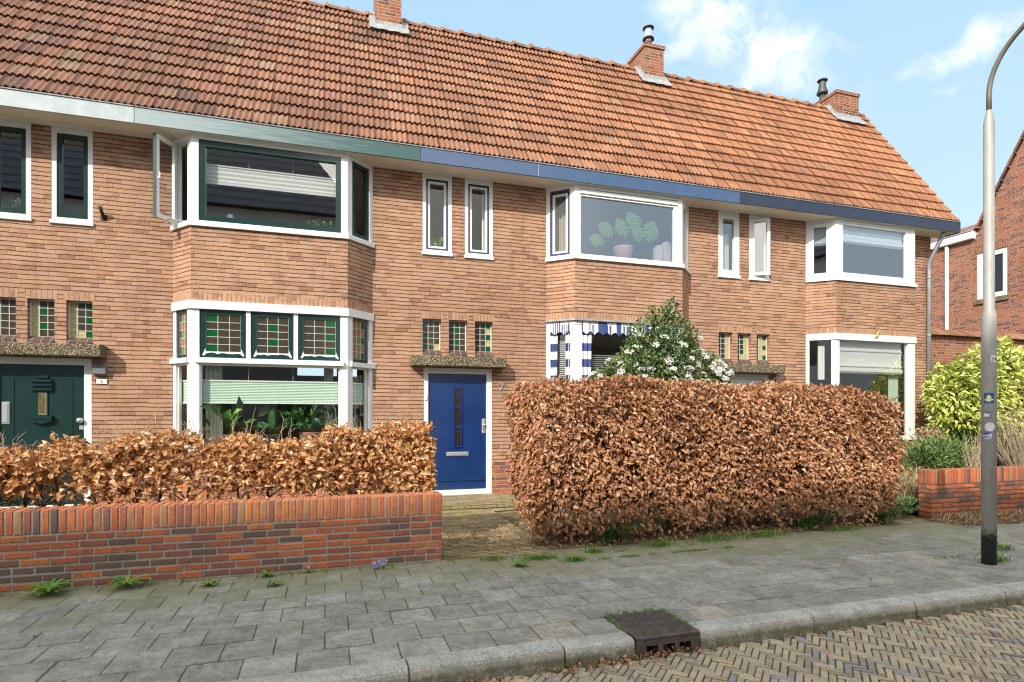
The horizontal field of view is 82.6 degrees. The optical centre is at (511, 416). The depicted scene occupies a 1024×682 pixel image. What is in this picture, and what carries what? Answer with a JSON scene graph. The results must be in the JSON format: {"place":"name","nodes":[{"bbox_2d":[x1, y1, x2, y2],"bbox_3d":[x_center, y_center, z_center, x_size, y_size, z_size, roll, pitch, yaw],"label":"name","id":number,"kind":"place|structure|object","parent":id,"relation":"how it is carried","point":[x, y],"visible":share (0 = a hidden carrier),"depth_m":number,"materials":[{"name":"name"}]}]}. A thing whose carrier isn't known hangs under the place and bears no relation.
{"place":"outdoors","nodes":[
{"label":"outdoors","id":0,"kind":"place"},
{"bbox_2d":[441,493,552,560],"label":"garden path","id":1,"kind":"structure","parent":0,"point":[467,513],"depth_m":7.27,"materials":[{"name":"brick"}]},
{"bbox_2d":[0,521,1023,681],"bbox_3d":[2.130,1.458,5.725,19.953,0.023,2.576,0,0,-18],"label":"sidewalk","id":2,"kind":"structure","parent":0,"point":[81,643],"depth_m":4.60,"materials":[{"name":"concrete"}]},
{"bbox_2d":[14,578,74,595],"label":"weed","id":3,"kind":"object","parent":2,"relation":"on","point":[50,587],"visible":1,"depth_m":4.74,"materials":[{"name":"green plant"}]},
{"bbox_2d":[103,574,153,588],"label":"weed","id":4,"kind":"object","parent":2,"relation":"on","point":[125,582],"visible":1,"depth_m":4.92,"materials":[{"name":"green plant"}]},
{"bbox_2d":[200,579,218,584],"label":"weed","id":5,"kind":"object","parent":2,"relation":"on","point":[209,582],"visible":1,"depth_m":4.99,"materials":[{"name":"green plant"}]},
{"bbox_2d":[0,491,441,593],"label":"garden wall","id":6,"kind":"structure","parent":2,"relation":"on","point":[82,546],"depth_m":5.23,"materials":[{"name":"brick"}]},
{"bbox_2d":[260,570,274,575],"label":"weed","id":7,"kind":"object","parent":2,"relation":"on","point":[264,572],"visible":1,"depth_m":5.28,"materials":[{"name":"green plant"}]},
{"bbox_2d":[266,579,281,584],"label":"weed","id":8,"kind":"object","parent":2,"relation":"on","point":[275,582],"visible":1,"depth_m":5.00,"materials":[{"name":"green plant"}]},
{"bbox_2d":[303,566,313,572],"bbox_3d":[-1.894,1.412,5.404,0.116,0.077,0.078,0,0,-29],"label":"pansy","id":9,"kind":"object","parent":2,"relation":"on","point":[308,568],"visible":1,"depth_m":5.39,"materials":[{"name":"plant"}]},
{"bbox_2d":[371,558,387,569],"bbox_3d":[-1.264,1.393,5.537,0.155,0.116,0.090,0,0,-18],"label":"pansy","id":10,"kind":"object","parent":2,"relation":"on","point":[378,563],"visible":1,"depth_m":5.51,"materials":[{"name":"purple plant"}]},
{"bbox_2d":[474,552,512,561],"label":"grass tuft","id":11,"kind":"object","parent":2,"relation":"on","point":[495,558],"visible":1,"depth_m":5.90,"materials":[{"name":"green plant"}]},
{"bbox_2d":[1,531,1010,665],"bbox_3d":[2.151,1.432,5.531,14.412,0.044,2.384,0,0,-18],"label":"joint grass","id":12,"kind":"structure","parent":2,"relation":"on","point":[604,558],"depth_m":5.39,"materials":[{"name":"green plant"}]},
{"bbox_2d":[511,560,529,565],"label":"weed","id":13,"kind":"object","parent":2,"relation":"on","point":[520,562],"visible":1,"depth_m":5.64,"materials":[{"name":"green plant"}]},
{"bbox_2d":[512,551,565,560],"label":"grass tuft","id":14,"kind":"object","parent":2,"relation":"on","point":[540,557],"visible":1,"depth_m":5.93,"materials":[{"name":"green plant"}]},
{"bbox_2d":[557,554,585,561],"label":"grass tuft","id":15,"kind":"object","parent":2,"relation":"on","point":[575,557],"visible":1,"depth_m":5.86,"materials":[{"name":"green plant"}]},
{"bbox_2d":[583,545,603,553],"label":"grass tuft","id":16,"kind":"object","parent":2,"relation":"on","point":[593,549],"visible":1,"depth_m":6.22,"materials":[{"name":"green plant"}]},
{"bbox_2d":[637,536,679,546],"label":"grass tuft","id":17,"kind":"object","parent":2,"relation":"on","point":[656,543],"visible":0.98,"depth_m":6.54,"materials":[{"name":"green plant"}]},
{"bbox_2d":[677,533,743,542],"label":"grass tuft","id":18,"kind":"object","parent":2,"relation":"on","point":[709,538],"visible":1,"depth_m":6.82,"materials":[{"name":"green plant"}]},
{"bbox_2d":[728,528,804,538],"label":"grass tuft","id":19,"kind":"object","parent":2,"relation":"on","point":[765,534],"visible":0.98,"depth_m":7.04,"materials":[{"name":"green plant"}]},
{"bbox_2d":[816,523,862,532],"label":"grass tuft","id":20,"kind":"object","parent":2,"relation":"on","point":[840,528],"visible":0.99,"depth_m":7.44,"materials":[{"name":"green plant"}]},
{"bbox_2d":[930,507,1023,525],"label":"dead grass","id":21,"kind":"structure","parent":2,"relation":"on","point":[974,514],"depth_m":8.13,"materials":[{"name":"plant"}]},
{"bbox_2d":[975,551,1013,562],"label":"grass tuft","id":22,"kind":"object","parent":2,"relation":"on","point":[1000,558],"visible":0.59,"depth_m":5.84,"materials":[{"name":"green plant"}]},
{"bbox_2d":[975,539,1014,551],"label":"grass tuft","id":23,"kind":"object","parent":2,"relation":"on","point":[1001,547],"visible":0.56,"depth_m":6.33,"materials":[{"name":"green plant"}]},
{"bbox_2d":[981,22,1023,564],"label":"street lamp","id":24,"kind":"object","parent":2,"relation":"on","point":[989,435],"visible":0.98,"depth_m":5.70,"materials":[{"name":"metal"}]},
{"bbox_2d":[297,0,1023,376],"label":"sky","id":25,"kind":"structure","parent":0,"point":[920,70],"materials":[{"name":"blue"}]},
{"bbox_2d":[475,605,1023,681],"bbox_3d":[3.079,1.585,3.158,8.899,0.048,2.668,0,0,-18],"label":"road","id":26,"kind":"structure","parent":0,"point":[1007,662],"depth_m":3.78,"materials":[{"name":"beige brick"}]},
{"bbox_2d":[33,498,1023,681],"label":"leaf litter","id":27,"kind":"object","parent":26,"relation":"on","point":[601,660],"visible":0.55,"depth_m":6.63,"materials":[{"name":"brown plant"}]},
{"bbox_2d":[215,581,1023,681],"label":"kerb","id":28,"kind":"structure","parent":26,"relation":"on","point":[524,659],"depth_m":3.80,"materials":[{"name":"concrete"}]},
{"bbox_2d":[605,609,699,658],"bbox_3d":[0.971,1.515,4.080,0.480,0.150,0.461,0,0,-18],"label":"storm drain","id":29,"kind":"object","parent":28,"relation":"in","point":[657,629],"visible":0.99,"depth_m":3.94,"materials":[{"name":"metal"}]},
{"bbox_2d":[497,473,1018,549],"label":"garden soil","id":30,"kind":"structure","parent":0,"point":[512,518],"depth_m":7.65,"materials":[{"name":"brown soil"}]},
{"bbox_2d":[0,0,422,507],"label":"terraced house","id":31,"kind":"structure","parent":30,"relation":"on","point":[142,277],"depth_m":8.31,"materials":[{"name":"brown brick"}]},
{"bbox_2d":[0,298,15,341],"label":"leaded window","id":32,"kind":"structure","parent":31,"relation":"in","point":[7,305],"depth_m":7.80,"materials":[{"name":"glass"}]},
{"bbox_2d":[1,197,20,207],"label":"houseplant","id":33,"kind":"object","parent":31,"relation":"in","point":[16,203],"visible":0.42,"depth_m":7.88,"materials":[{"name":"plant"}]},
{"bbox_2d":[0,120,31,221],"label":"window","id":34,"kind":"structure","parent":31,"relation":"in","point":[23,213],"depth_m":7.80,"materials":[{"name":"white paint"}]},
{"bbox_2d":[27,299,53,342],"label":"leaded window","id":35,"kind":"structure","parent":31,"relation":"in","point":[41,311],"depth_m":7.91,"materials":[{"name":"multicoloured glass"}]},
{"bbox_2d":[0,364,83,505],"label":"door","id":36,"kind":"structure","parent":31,"relation":"in","point":[37,401],"depth_m":7.88,"materials":[{"name":"green paint"}]},
{"bbox_2d":[49,126,93,226],"bbox_3d":[-6.016,-3.279,7.984,0.511,1.317,0.120,0,0,-18],"label":"window","id":37,"kind":"structure","parent":31,"relation":"in","point":[58,134],"depth_m":7.95,"materials":[{"name":"white paint"}]},
{"bbox_2d":[66,301,91,343],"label":"leaded window","id":38,"kind":"structure","parent":31,"relation":"in","point":[80,313],"depth_m":8.05,"materials":[{"name":"multicoloured glass"}]},
{"bbox_2d":[183,380,186,403],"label":"pleated blind","id":39,"kind":"object","parent":31,"relation":"attached to","point":[185,392],"visible":0.39,"depth_m":8.32,"materials":[{"name":"green fabric"}]},
{"bbox_2d":[206,365,221,442],"bbox_3d":[-4.285,-0.550,8.376,0.220,1.900,0.036,0,0,-18],"label":"curtain","id":40,"kind":"object","parent":31,"relation":"hanging from","point":[214,373],"visible":0.19,"depth_m":8.38,"materials":[{"name":"fabric"}]},
{"bbox_2d":[185,396,279,437],"bbox_3d":[-4.009,0.072,8.352,1.264,0.756,0.692,0,0,-18],"label":"houseplant","id":41,"kind":"object","parent":31,"relation":"in","point":[228,416],"visible":0.64,"depth_m":8.40,"materials":[{"name":"green plant"}]},
{"bbox_2d":[223,404,304,442],"bbox_3d":[-3.660,0.081,8.624,1.201,0.738,0.497,0,0,-18],"label":"houseplant","id":42,"kind":"object","parent":31,"relation":"in","point":[272,415],"visible":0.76,"depth_m":8.62,"materials":[{"name":"green plant"}]},
{"bbox_2d":[153,132,374,247],"bbox_3d":[-3.531,-3.296,8.564,2.970,1.284,0.457,0,0,-18],"label":"bay window","id":43,"kind":"structure","parent":31,"relation":"in","point":[346,164],"depth_m":8.32,"materials":[{"name":"white paint"}]},
{"bbox_2d":[203,380,337,403],"bbox_3d":[-3.488,-0.465,8.497,1.833,0.550,0.021,0,0,-18],"label":"pleated blind","id":44,"kind":"object","parent":31,"relation":"attached to","point":[260,392],"visible":0.97,"depth_m":8.48,"materials":[{"name":"green fabric"}]},
{"bbox_2d":[206,163,335,197],"bbox_3d":[-3.493,-3.580,8.527,1.763,0.540,0.021,0,0,-18],"label":"pleated blind","id":45,"kind":"object","parent":31,"relation":"attached to","point":[223,175],"visible":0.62,"depth_m":8.51,"materials":[{"name":"white fabric"}]},
{"bbox_2d":[169,300,375,450],"bbox_3d":[-3.466,-0.574,8.575,2.870,2.092,0.474,0,0,-18],"label":"bay window","id":46,"kind":"structure","parent":31,"relation":"in","point":[210,333],"depth_m":8.39,"materials":[{"name":"white paint"}]},
{"bbox_2d":[274,402,337,442],"bbox_3d":[-3.030,0.080,8.842,1.091,0.740,0.482,0,0,-18],"label":"houseplant","id":47,"kind":"object","parent":31,"relation":"in","point":[298,415],"visible":0.84,"depth_m":8.76,"materials":[{"name":"plant"}]},
{"bbox_2d":[306,218,331,226],"bbox_3d":[-2.843,-2.850,8.752,0.476,0.260,0.206,0,0,-18],"label":"houseplant","id":48,"kind":"object","parent":31,"relation":"in","point":[322,223],"visible":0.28,"depth_m":8.74,"materials":[{"name":"plant"}]},
{"bbox_2d":[324,368,332,427],"bbox_3d":[-2.816,-0.550,8.947,0.140,1.900,0.036,0,0,-18],"label":"curtain","id":49,"kind":"object","parent":31,"relation":"hanging from","point":[328,374],"visible":0.2,"depth_m":8.95,"materials":[{"name":"fabric"}]},
{"bbox_2d":[353,383,363,404],"bbox_3d":[-2.401,-0.357,8.991,0.021,0.335,0.292,0,0,30],"label":"pleated blind","id":50,"kind":"object","parent":31,"relation":"attached to","point":[357,393],"visible":0.61,"depth_m":9.02,"materials":[{"name":"green fabric"}]},
{"bbox_2d":[0,404,441,507],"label":"beech hedge","id":51,"kind":"object","parent":30,"relation":"on","point":[146,455],"visible":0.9,"depth_m":5.73,"materials":[{"name":"brown plant"}]},
{"bbox_2d":[403,18,739,499],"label":"terraced house","id":52,"kind":"structure","parent":30,"relation":"on","point":[523,137],"depth_m":9.98,"materials":[{"name":"brown brick"}]},
{"bbox_2d":[422,319,440,355],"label":"leaded window","id":53,"kind":"structure","parent":52,"relation":"in","point":[430,328],"depth_m":9.52,"materials":[{"name":"multicoloured glass"}]},
{"bbox_2d":[430,237,442,246],"bbox_3d":[-1.263,-2.841,9.633,0.245,0.282,0.161,0,0,-18],"label":"houseplant","id":54,"kind":"object","parent":52,"relation":"in","point":[434,242],"visible":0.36,"depth_m":9.62,"materials":[{"name":"green plant"}]},
{"bbox_2d":[422,173,452,256],"bbox_3d":[-1.225,-3.279,9.505,0.511,1.317,0.120,0,0,-18],"label":"window","id":55,"kind":"structure","parent":52,"relation":"in","point":[428,179],"depth_m":9.50,"materials":[{"name":"white paint"}]},
{"bbox_2d":[428,374,485,489],"bbox_3d":[-0.899,0.245,9.611,0.979,1.894,0.115,0,0,-18],"label":"door","id":56,"kind":"structure","parent":52,"relation":"in","point":[456,402],"depth_m":9.62,"materials":[{"name":"blue paint"}]},
{"bbox_2d":[449,321,466,355],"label":"leaded window","id":57,"kind":"structure","parent":52,"relation":"in","point":[457,329],"depth_m":9.66,"materials":[{"name":"glass"}]},
{"bbox_2d":[464,179,493,260],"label":"window","id":58,"kind":"structure","parent":52,"relation":"in","point":[470,184],"depth_m":9.71,"materials":[{"name":"white paint"}]},
{"bbox_2d":[482,191,483,250],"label":"curtain","id":59,"kind":"object","parent":52,"relation":"hanging from","point":[483,220],"visible":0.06,"depth_m":9.87,"materials":[{"name":"white fabric"}]},
{"bbox_2d":[475,322,492,356],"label":"leaded window","id":60,"kind":"structure","parent":52,"relation":"in","point":[482,329],"depth_m":9.79,"materials":[{"name":"multicoloured glass"}]},
{"bbox_2d":[550,333,557,382],"bbox_3d":[0.720,-0.740,9.979,0.131,1.430,0.028,0,0,25],"label":"striped curtain","id":61,"kind":"object","parent":52,"relation":"hanging from","point":[553,352],"visible":0.5,"depth_m":9.98,"materials":[{"name":"white fabric"}]},
{"bbox_2d":[550,322,568,334],"bbox_3d":[0.814,-1.504,9.924,0.342,0.231,0.034,0,0,23],"label":"valance","id":62,"kind":"object","parent":52,"relation":"attached to","point":[557,328],"visible":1,"depth_m":9.94,"materials":[{"name":"white fabric"}]},
{"bbox_2d":[556,198,565,251],"bbox_3d":[0.902,-3.275,10.120,0.307,1.050,0.040,0,0,25],"label":"curtain","id":63,"kind":"object","parent":52,"relation":"hanging from","point":[560,224],"visible":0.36,"depth_m":10.14,"materials":[{"name":"grey fabric"}]},
{"bbox_2d":[557,341,564,410],"bbox_3d":[0.864,-0.663,10.040,0.247,1.276,0.013,0,0,25],"label":"slat blind","id":64,"kind":"object","parent":52,"relation":"attached to","point":[559,345],"visible":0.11,"depth_m":10.05,"materials":[{"name":"white fabric"}]},
{"bbox_2d":[565,331,569,403],"bbox_3d":[0.948,-0.740,9.870,0.081,1.430,0.028,0,0,25],"label":"striped curtain","id":65,"kind":"object","parent":52,"relation":"hanging from","point":[566,345],"visible":0.59,"depth_m":9.86,"materials":[{"name":"white fabric"}]},
{"bbox_2d":[582,331,591,378],"bbox_3d":[1.274,-0.740,9.883,0.200,1.430,0.028,0,0,-18],"label":"striped curtain","id":66,"kind":"object","parent":52,"relation":"hanging from","point":[586,353],"visible":0.61,"depth_m":9.88,"materials":[{"name":"white fabric"}]},
{"bbox_2d":[545,184,690,273],"bbox_3d":[2.001,-3.303,10.320,2.912,1.269,0.456,0,0,-18],"label":"bay window","id":67,"kind":"structure","parent":52,"relation":"in","point":[573,193],"depth_m":10.03,"materials":[{"name":"white paint"}]},
{"bbox_2d":[545,318,691,426],"bbox_3d":[2.003,-0.592,10.315,2.935,2.127,0.481,0,0,-18],"label":"bay window","id":68,"kind":"structure","parent":52,"relation":"in","point":[575,324],"depth_m":9.86,"materials":[{"name":"white paint"}]},
{"bbox_2d":[589,211,658,257],"bbox_3d":[1.959,-3.200,10.348,1.372,0.901,0.360,0,0,-18],"label":"monstera","id":69,"kind":"object","parent":52,"relation":"in","point":[624,250],"visible":0.96,"depth_m":10.27,"materials":[{"name":"green plant"}]},
{"bbox_2d":[591,355,666,426],"bbox_3d":[2.027,-0.348,10.245,1.775,1.446,0.013,0,0,-18],"label":"slat blind","id":70,"kind":"object","parent":52,"relation":"attached to","point":[593,376],"depth_m":10.09,"materials":[{"name":"white plastic"}]},
{"bbox_2d":[582,321,676,337],"bbox_3d":[2.066,-1.505,10.125,1.861,0.231,0.040,0,0,-18],"label":"valance","id":71,"kind":"object","parent":52,"relation":"attached to","point":[604,328],"visible":0.49,"depth_m":10.01,"materials":[{"name":"white fabric"}]},
{"bbox_2d":[653,245,662,260],"bbox_3d":[2.652,-2.930,10.568,0.170,0.360,0.080,0,0,-18],"label":"vase","id":72,"kind":"object","parent":52,"relation":"on","point":[657,252],"visible":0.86,"depth_m":10.53,"materials":[{"name":"ceramic"}]},
{"bbox_2d":[661,241,670,261],"bbox_3d":[2.804,-2.970,10.616,0.170,0.440,0.080,0,0,-18],"label":"vase","id":73,"kind":"object","parent":52,"relation":"on","point":[666,245],"visible":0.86,"depth_m":10.58,"materials":[{"name":"ceramic"}]},
{"bbox_2d":[592,514,660,544],"bbox_3d":[1.287,1.272,6.601,1.000,0.316,1.048,0,0,-18],"label":"strap leaf plant","id":74,"kind":"object","parent":30,"relation":"on","point":[609,533],"visible":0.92,"depth_m":6.59,"materials":[{"name":"green plant"}]},
{"bbox_2d":[588,295,734,503],"bbox_3d":[2.317,-0.252,9.072,2.581,3.224,1.218,0,0,-18],"label":"flowering shrub","id":75,"kind":"object","parent":30,"relation":"on","point":[669,367],"visible":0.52,"depth_m":8.90,"materials":[{"name":"green plant"}]},
{"bbox_2d":[502,373,907,543],"bbox_3d":[2.638,0.467,7.645,5.558,1.982,1.491,0,0,-18],"label":"beech hedge","id":76,"kind":"object","parent":30,"relation":"on","point":[838,440],"visible":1,"depth_m":7.07,"materials":[{"name":"brown plant"}]},
{"bbox_2d":[664,73,960,491],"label":"terraced house","id":77,"kind":"structure","parent":30,"relation":"on","point":[788,297],"depth_m":11.84,"materials":[{"name":"brown brick"}]},
{"bbox_2d":[723,234,728,269],"bbox_3d":[4.124,-3.175,11.318,0.210,0.750,0.008,0,0,-18],"label":"curtain","id":78,"kind":"object","parent":77,"relation":"hanging from","point":[725,251],"visible":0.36,"depth_m":11.32,"materials":[{"name":"fabric"}]},
{"bbox_2d":[719,333,732,362],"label":"leaded window","id":79,"kind":"structure","parent":77,"relation":"in","point":[724,338],"depth_m":11.25,"materials":[{"name":"glass"}]},
{"bbox_2d":[718,211,740,278],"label":"window","id":80,"kind":"structure","parent":77,"relation":"in","point":[722,215],"depth_m":11.21,"materials":[{"name":"white paint"}]},
{"bbox_2d":[725,379,762,477],"bbox_3d":[4.496,0.230,11.324,0.979,1.924,0.115,0,0,-18],"label":"door","id":81,"kind":"structure","parent":77,"relation":"in","point":[742,382],"depth_m":11.35,"materials":[{"name":"white paint"}]},
{"bbox_2d":[738,334,751,363],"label":"leaded window","id":82,"kind":"structure","parent":77,"relation":"in","point":[742,338],"depth_m":11.37,"materials":[{"name":"yellow glass"}]},
{"bbox_2d":[749,215,770,281],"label":"window","id":83,"kind":"structure","parent":77,"relation":"in","point":[756,276],"depth_m":11.35,"materials":[{"name":"white paint"}]},
{"bbox_2d":[757,335,769,364],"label":"leaded window","id":84,"kind":"structure","parent":77,"relation":"in","point":[761,339],"depth_m":11.51,"materials":[{"name":"yellow glass"}]},
{"bbox_2d":[814,227,825,245],"bbox_3d":[6.196,-3.660,11.738,0.258,0.420,0.034,0,0,24],"label":"roman blind","id":85,"kind":"object","parent":77,"relation":"attached to","point":[819,236],"visible":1,"depth_m":11.74,"materials":[{"name":"white fabric"}]},
{"bbox_2d":[818,346,823,379],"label":"curtain","id":86,"kind":"object","parent":77,"relation":"hanging from","point":[820,362],"visible":1,"depth_m":11.74,"materials":[{"name":"white fabric"}]},
{"bbox_2d":[806,333,916,439],"bbox_3d":[7.353,-0.594,12.005,2.968,2.132,0.484,0,0,-18],"label":"bay window","id":87,"kind":"structure","parent":77,"relation":"in","point":[835,338],"depth_m":11.93,"materials":[{"name":"white paint"}]},
{"bbox_2d":[806,218,917,289],"bbox_3d":[7.349,-3.321,12.018,2.932,1.234,0.457,0,0,-18],"label":"bay window","id":88,"kind":"structure","parent":77,"relation":"in","point":[834,226],"depth_m":11.71,"materials":[{"name":"white paint"}]},
{"bbox_2d":[840,341,902,374],"bbox_3d":[7.321,-1.205,11.921,1.750,0.650,0.034,0,0,-18],"label":"roman blind","id":89,"kind":"object","parent":77,"relation":"attached to","point":[868,358],"visible":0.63,"depth_m":11.94,"materials":[{"name":"white fabric"}]},
{"bbox_2d":[843,226,902,249],"bbox_3d":[7.354,-3.685,11.932,1.720,0.370,0.034,0,0,-18],"label":"roman blind","id":90,"kind":"object","parent":77,"relation":"attached to","point":[870,237],"visible":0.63,"depth_m":11.95,"materials":[{"name":"white fabric"}]},
{"bbox_2d":[888,374,897,433],"bbox_3d":[8.026,-0.500,12.263,0.280,1.900,0.040,0,0,-18],"label":"curtain","id":91,"kind":"object","parent":77,"relation":"hanging from","point":[892,386],"visible":0.32,"depth_m":12.26,"materials":[{"name":"green fabric"}]},
{"bbox_2d":[790,506,860,528],"bbox_3d":[3.866,1.281,7.313,0.941,0.299,0.686,0,0,-22],"label":"strap leaf plant","id":92,"kind":"object","parent":30,"relation":"on","point":[811,523],"visible":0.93,"depth_m":7.44,"materials":[{"name":"green plant"}]},
{"bbox_2d":[864,503,918,523],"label":"strap leaf plant","id":93,"kind":"object","parent":30,"relation":"on","point":[883,516],"visible":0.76,"depth_m":7.85,"materials":[{"name":"green plant"}]},
{"bbox_2d":[872,493,919,517],"bbox_3d":[5.606,1.292,8.545,0.792,0.375,0.677,0,0,-43],"label":"ground cover plant","id":94,"kind":"object","parent":30,"relation":"on","point":[910,501],"visible":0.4,"depth_m":8.38,"materials":[{"name":"green plant"}]},
{"bbox_2d":[858,462,945,494],"bbox_3d":[6.112,0.977,9.464,2.400,0.546,1.971,0,0,-42],"label":"dry grass clump","id":95,"kind":"object","parent":30,"relation":"on","point":[912,477],"visible":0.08,"depth_m":9.24,"materials":[{"name":"plant"}]},
{"bbox_2d":[882,471,966,502],"bbox_3d":[6.108,1.021,8.952,1.805,0.458,1.890,0,0,39],"label":"dry grass clump","id":96,"kind":"object","parent":30,"relation":"on","point":[914,492],"visible":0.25,"depth_m":8.78,"materials":[{"name":"plant"}]},
{"bbox_2d":[904,425,946,443],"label":"dried flower bush","id":97,"kind":"object","parent":30,"relation":"on","point":[925,435],"visible":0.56,"depth_m":11.39,"materials":[{"name":"beige plant"}]},
{"bbox_2d":[898,434,980,476],"bbox_3d":[7.276,0.698,10.111,1.847,0.843,1.168,0,0,-18],"label":"leafy shrub","id":98,"kind":"object","parent":30,"relation":"on","point":[929,451],"visible":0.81,"depth_m":9.89,"materials":[{"name":"green plant"}]},
{"bbox_2d":[918,465,1023,519],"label":"garden wall","id":99,"kind":"structure","parent":30,"relation":"on","point":[937,496],"depth_m":8.32,"materials":[{"name":"brick"}]},
{"bbox_2d":[961,428,980,466],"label":"dead stalks","id":100,"kind":"object","parent":30,"relation":"on","point":[976,461],"visible":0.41,"depth_m":9.38,"materials":[{"name":"beige plant"}]},
{"bbox_2d":[919,334,1023,467],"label":"variegated shrub","id":101,"kind":"object","parent":30,"relation":"on","point":[961,400],"visible":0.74,"depth_m":11.54,"materials":[{"name":"yellow plant"}]},
{"bbox_2d":[972,405,1023,465],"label":"bare bush","id":102,"kind":"object","parent":30,"relation":"on","point":[1017,453],"visible":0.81,"depth_m":9.90,"materials":[{"name":"beige plant"}]},
{"bbox_2d":[647,497,918,648],"bbox_3d":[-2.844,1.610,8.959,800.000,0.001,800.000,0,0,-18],"label":"ground","id":103,"kind":"structure","parent":0,"point":[916,513],"depth_m":9.70,"materials":[{"name":"soil"}]},
{"bbox_2d":[931,130,1023,334],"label":"brick house","id":104,"kind":"structure","parent":103,"relation":"on","point":[957,283],"depth_m":17.43,"materials":[{"name":"brick"}]},
{"bbox_2d":[974,246,1008,304],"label":"window","id":105,"kind":"structure","parent":104,"relation":"in","point":[1001,254],"depth_m":17.33,"materials":[{"name":"white paint"}]},
{"bbox_2d":[931,328,1023,468],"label":"garden wall","id":106,"kind":"structure","parent":103,"relation":"on","point":[947,346],"depth_m":13.34,"materials":[{"name":"brick"}]},
{"bbox_2d":[753,488,933,523],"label":"side path","id":107,"kind":"structure","parent":0,"point":[905,519],"depth_m":8.27,"materials":[{"name":"brick"}]}
]}

